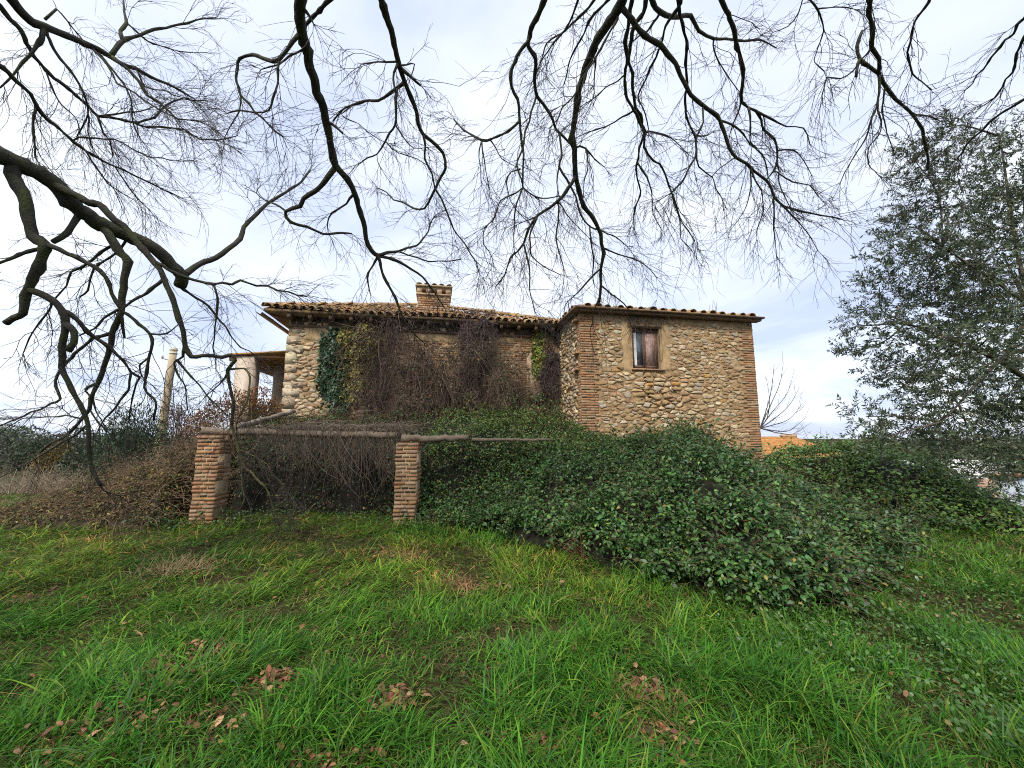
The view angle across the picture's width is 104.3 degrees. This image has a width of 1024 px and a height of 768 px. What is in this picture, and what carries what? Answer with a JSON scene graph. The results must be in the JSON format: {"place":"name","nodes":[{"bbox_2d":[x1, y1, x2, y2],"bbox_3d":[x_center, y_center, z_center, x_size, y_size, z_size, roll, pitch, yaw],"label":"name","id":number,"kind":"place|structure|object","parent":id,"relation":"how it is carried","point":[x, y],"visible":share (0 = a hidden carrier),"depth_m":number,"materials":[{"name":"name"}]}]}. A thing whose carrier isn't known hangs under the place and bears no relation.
{"place":"outdoors","nodes":[
{"label":"outdoors","id":0,"kind":"place"},
{"bbox_2d":[0,438,1023,767],"bbox_3d":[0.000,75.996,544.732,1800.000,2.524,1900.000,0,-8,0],"label":"ground","id":1,"kind":"structure","parent":0,"point":[466,570],"depth_m":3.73,"materials":[{"name":"green plant"}]},
{"bbox_2d":[0,422,40,464],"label":"tree","id":2,"kind":"object","parent":1,"relation":"on","point":[15,434],"visible":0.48,"depth_m":23.75,"materials":[{"name":"green plant"}]},
{"bbox_2d":[0,437,54,470],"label":"tree","id":3,"kind":"object","parent":1,"relation":"on","point":[22,454],"visible":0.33,"depth_m":20.29,"materials":[{"name":"green plant"}]},
{"bbox_2d":[7,424,62,451],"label":"tree","id":4,"kind":"object","parent":1,"relation":"on","point":[43,435],"visible":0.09,"depth_m":45.68,"materials":[{"name":"green plant"}]},
{"bbox_2d":[27,441,72,473],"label":"bush","id":5,"kind":"object","parent":1,"relation":"on","point":[58,455],"visible":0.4,"depth_m":18.30,"materials":[{"name":"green plant"}]},
{"bbox_2d":[0,457,103,495],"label":"dry grass clump","id":6,"kind":"object","parent":1,"relation":"on","point":[59,479],"visible":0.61,"depth_m":12.03,"materials":[{"name":"brown plant"}]},
{"bbox_2d":[41,426,103,451],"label":"tree","id":7,"kind":"object","parent":1,"relation":"on","point":[72,439],"visible":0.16,"depth_m":43.13,"materials":[{"name":"green plant"}]},
{"bbox_2d":[54,439,108,477],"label":"bush","id":8,"kind":"object","parent":1,"relation":"on","point":[76,458],"visible":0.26,"depth_m":16.83,"materials":[{"name":"green plant"}]},
{"bbox_2d":[75,451,118,480],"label":"bush","id":9,"kind":"object","parent":1,"relation":"on","point":[97,467],"visible":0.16,"depth_m":13.45,"materials":[{"name":"green plant"}]},
{"bbox_2d":[91,429,153,454],"bbox_3d":[-38.461,6.109,39.580,6.853,3.743,3.609,0,-8,0],"label":"tree","id":10,"kind":"object","parent":1,"relation":"on","point":[118,439],"visible":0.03,"depth_m":39.16,"materials":[{"name":"green plant"}]},
{"bbox_2d":[79,403,179,475],"bbox_3d":[-10.627,1.801,11.194,2.068,2.735,1.984,0,-8,0],"label":"oleander","id":11,"kind":"object","parent":1,"relation":"on","point":[154,445],"visible":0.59,"depth_m":11.10,"materials":[{"name":"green plant"}]},
{"bbox_2d":[151,347,177,464],"bbox_3d":[-13.595,1.211,15.476,0.564,5.330,0.322,0,-8,0],"label":"utility pole","id":12,"kind":"object","parent":1,"relation":"on","point":[173,353],"visible":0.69,"depth_m":15.59,"materials":[{"name":"concrete"}]},
{"bbox_2d":[121,548,242,582],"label":"dry grass tuft","id":13,"kind":"object","parent":1,"relation":"on","point":[181,566],"visible":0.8,"depth_m":4.88,"materials":[{"name":"brown plant"}]},
{"bbox_2d":[166,425,199,450],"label":"tree","id":14,"kind":"object","parent":1,"relation":"on","point":[178,438],"visible":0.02,"depth_m":41.03,"materials":[{"name":"green plant"}]},
{"bbox_2d":[159,402,207,455],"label":"russet shrub","id":15,"kind":"object","parent":1,"relation":"on","point":[169,424],"visible":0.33,"depth_m":12.95,"materials":[{"name":"brown plant"}]},
{"bbox_2d":[188,436,233,524],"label":"brick pillar","id":16,"kind":"structure","parent":1,"relation":"on","point":[204,497],"depth_m":7.61,"materials":[{"name":"beige brick"}]},
{"bbox_2d":[201,427,397,438],"bbox_3d":[-4.251,0.977,7.967,3.967,0.229,0.185,0,-8,2],"label":"wooden log","id":17,"kind":"object","parent":16,"relation":"on","point":[369,434],"visible":0.84,"depth_m":7.90,"materials":[{"name":"brown wood"}]},
{"bbox_2d":[0,408,452,539],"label":"dry bramble bank","id":18,"kind":"structure","parent":1,"relation":"on","point":[85,513],"depth_m":7.55,"materials":[{"name":"brown plant"}]},
{"bbox_2d":[196,384,218,434],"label":"bare bush","id":19,"kind":"object","parent":18,"relation":"on","point":[208,412],"visible":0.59,"depth_m":10.33,"materials":[{"name":"brown plant"}]},
{"bbox_2d":[234,409,295,428],"bbox_3d":[-5.827,0.819,9.573,0.138,0.612,2.851,1,-8,-8],"label":"wooden log","id":20,"kind":"object","parent":18,"relation":"on","point":[281,414],"visible":0.85,"depth_m":9.34,"materials":[{"name":"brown wood"}]},
{"bbox_2d":[181,385,283,439],"bbox_3d":[-7.594,1.549,10.913,2.457,3.186,1.235,4,-9,-29],"label":"red shrub","id":21,"kind":"object","parent":1,"relation":"on","point":[254,401],"visible":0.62,"depth_m":10.92,"materials":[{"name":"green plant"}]},
{"bbox_2d":[245,403,280,428],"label":"green shrub","id":22,"kind":"object","parent":1,"relation":"on","point":[264,412],"visible":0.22,"depth_m":11.29,"materials":[{"name":"green plant"}]},
{"bbox_2d":[192,395,617,518],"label":"bramble slope","id":23,"kind":"structure","parent":1,"relation":"on","point":[356,475],"depth_m":8.70,"materials":[{"name":"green plant"}]},
{"bbox_2d":[472,438,550,441],"bbox_3d":[0.007,1.168,8.347,1.688,0.084,0.109,1,-8,-10],"label":"wooden log","id":24,"kind":"object","parent":23,"relation":"on","point":[500,439],"visible":0.98,"depth_m":8.28,"materials":[{"name":"brown wood"}]},
{"bbox_2d":[392,443,421,524],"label":"brick pillar","id":25,"kind":"structure","parent":1,"relation":"on","point":[407,471],"depth_m":7.58,"materials":[{"name":"beige brick"}]},
{"bbox_2d":[401,434,468,442],"bbox_3d":[-1.525,1.083,7.927,1.321,0.174,0.168,2,-8,-13],"label":"wooden log","id":26,"kind":"object","parent":25,"relation":"on","point":[425,438],"visible":1,"depth_m":7.87,"materials":[{"name":"brown wood"}]},
{"bbox_2d":[375,546,444,562],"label":"dry grass tuft","id":27,"kind":"object","parent":1,"relation":"on","point":[404,555],"visible":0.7,"depth_m":5.34,"materials":[{"name":"brown plant"}]},
{"bbox_2d":[424,509,461,525],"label":"dry grass tuft","id":28,"kind":"object","parent":1,"relation":"on","point":[446,517],"visible":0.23,"depth_m":7.43,"materials":[{"name":"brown plant"}]},
{"bbox_2d":[411,572,500,595],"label":"dry grass tuft","id":29,"kind":"object","parent":1,"relation":"on","point":[460,580],"visible":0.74,"depth_m":4.43,"materials":[{"name":"brown plant"}]},
{"bbox_2d":[227,282,764,461],"bbox_3d":[-1.045,1.108,15.212,15.990,9.053,10.049,1,-8,-10],"label":"farmhouse","id":30,"kind":"object","parent":1,"relation":"on","point":[705,368],"visible":0.43,"depth_m":11.78,"materials":[{"name":"stone"}]},
{"bbox_2d":[314,325,360,413],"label":"ivy","id":31,"kind":"object","parent":30,"relation":"attached to","point":[325,374],"visible":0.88,"depth_m":11.60,"materials":[{"name":"green plant"}]},
{"bbox_2d":[331,323,382,403],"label":"creeper","id":32,"kind":"object","parent":30,"relation":"attached to","point":[352,337],"visible":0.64,"depth_m":11.72,"materials":[{"name":"green plant"}]},
{"bbox_2d":[328,301,479,426],"bbox_3d":[-2.824,0.797,11.467,5.792,6.706,1.141,1,-8,-11],"label":"dead creeper","id":33,"kind":"object","parent":30,"relation":"attached to","point":[380,378],"visible":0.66,"depth_m":11.65,"materials":[{"name":"brown plant"}]},
{"bbox_2d":[314,330,550,426],"bbox_3d":[-2.137,0.737,11.898,7.192,5.093,0.589,1,-8,-10],"label":"dead creeper","id":34,"kind":"object","parent":30,"relation":"attached to","point":[522,354],"visible":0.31,"depth_m":12.06,"materials":[{"name":"brown plant"}]},
{"bbox_2d":[317,388,564,425],"bbox_3d":[-1.868,1.881,11.539,7.463,3.888,1.008,1,-8,-11],"label":"creeper","id":35,"kind":"object","parent":30,"relation":"attached to","point":[542,407],"visible":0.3,"depth_m":11.94,"materials":[{"name":"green plant"}]},
{"bbox_2d":[380,336,550,426],"bbox_3d":[-0.840,1.701,11.551,6.582,6.369,1.438,1,-8,-10],"label":"dead creeper","id":36,"kind":"object","parent":30,"relation":"attached to","point":[503,382],"visible":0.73,"depth_m":11.76,"materials":[{"name":"brown plant"}]},
{"bbox_2d":[432,306,541,414],"bbox_3d":[-0.604,0.824,11.991,3.568,6.830,0.928,2,-8,-11],"label":"dead creeper","id":37,"kind":"object","parent":30,"relation":"attached to","point":[475,331],"visible":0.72,"depth_m":12.10,"materials":[{"name":"brown plant"}]},
{"bbox_2d":[523,329,546,380],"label":"creeper","id":38,"kind":"object","parent":30,"relation":"attached to","point":[536,348],"visible":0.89,"depth_m":12.87,"materials":[{"name":"green plant"}]},
{"bbox_2d":[525,330,562,420],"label":"dead creeper","id":39,"kind":"object","parent":30,"relation":"attached to","point":[551,363],"visible":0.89,"depth_m":12.74,"materials":[{"name":"brown plant"}]},
{"bbox_2d":[623,308,672,381],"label":"dead creeper","id":40,"kind":"object","parent":30,"relation":"attached to","point":[646,321],"visible":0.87,"depth_m":11.59,"materials":[{"name":"brown plant"}]},
{"bbox_2d":[632,328,665,370],"bbox_3d":[3.929,-1.015,11.670,1.027,1.276,0.260,1,-8,-10],"label":"window","id":41,"kind":"structure","parent":30,"relation":"in","point":[643,359],"depth_m":11.72,"materials":[{"name":"brown wood"}]},
{"bbox_2d":[0,534,1016,767],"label":"fallen leaves","id":42,"kind":"object","parent":1,"relation":"on","point":[388,696],"visible":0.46,"depth_m":2.35,"materials":[{"name":"brown plant"}]},
{"bbox_2d":[0,0,1023,558],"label":"bare tree","id":43,"kind":"object","parent":1,"relation":"on","point":[112,228],"visible":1,"depth_m":5.40,"materials":[{"name":"brown plant"}]},
{"bbox_2d":[545,524,619,563],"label":"dry grass tuft","id":44,"kind":"object","parent":1,"relation":"on","point":[580,547],"visible":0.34,"depth_m":5.42,"materials":[{"name":"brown plant"}]},
{"bbox_2d":[226,506,1023,765],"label":"weeds","id":45,"kind":"object","parent":1,"relation":"on","point":[953,687],"visible":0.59,"depth_m":2.96,"materials":[{"name":"green plant"}]},
{"bbox_2d":[383,408,989,638],"bbox_3d":[3.170,2.122,8.220,12.644,3.533,10.108,0,-8,0],"label":"bramble thicket","id":46,"kind":"object","parent":1,"relation":"on","point":[688,501],"visible":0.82,"depth_m":5.32,"materials":[{"name":"green plant"}]},
{"bbox_2d":[760,350,810,434],"bbox_3d":[10.337,1.309,15.046,1.690,4.999,2.841,-7,-10,43],"label":"bare tree","id":47,"kind":"object","parent":1,"relation":"on","point":[762,423],"visible":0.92,"depth_m":14.94,"materials":[{"name":"brown plant"}]},
{"bbox_2d":[761,434,840,457],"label":"tiled outbuilding","id":48,"kind":"structure","parent":1,"relation":"on","point":[778,440],"depth_m":25.12,"materials":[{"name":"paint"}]},
{"bbox_2d":[854,428,909,447],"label":"tree","id":49,"kind":"object","parent":1,"relation":"on","point":[867,435],"visible":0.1,"depth_m":51.16,"materials":[{"name":"green plant"}]},
{"bbox_2d":[759,424,1023,537],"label":"bramble thicket","id":50,"kind":"object","parent":1,"relation":"on","point":[957,504],"visible":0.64,"depth_m":8.20,"materials":[{"name":"green plant"}]},
{"bbox_2d":[824,103,1023,499],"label":"olive tree","id":51,"kind":"object","parent":1,"relation":"on","point":[975,268],"visible":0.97,"depth_m":6.43,"materials":[{"name":"green plant"}]},
{"bbox_2d":[899,429,975,458],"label":"tree","id":52,"kind":"object","parent":1,"relation":"on","point":[952,447],"visible":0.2,"depth_m":43.12,"materials":[{"name":"green plant"}]},
{"bbox_2d":[904,459,1023,506],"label":"metal shed","id":53,"kind":"structure","parent":1,"relation":"on","point":[1012,491],"depth_m":13.66,"materials":[{"name":"metal"}]},
{"bbox_2d":[962,427,1023,459],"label":"tree","id":54,"kind":"object","parent":1,"relation":"on","point":[1014,436],"visible":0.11,"depth_m":47.30,"materials":[{"name":"green plant"}]},
{"bbox_2d":[0,0,1023,439],"label":"sky","id":55,"kind":"structure","parent":0,"point":[474,36],"materials":[{"name":"white"}]}
]}

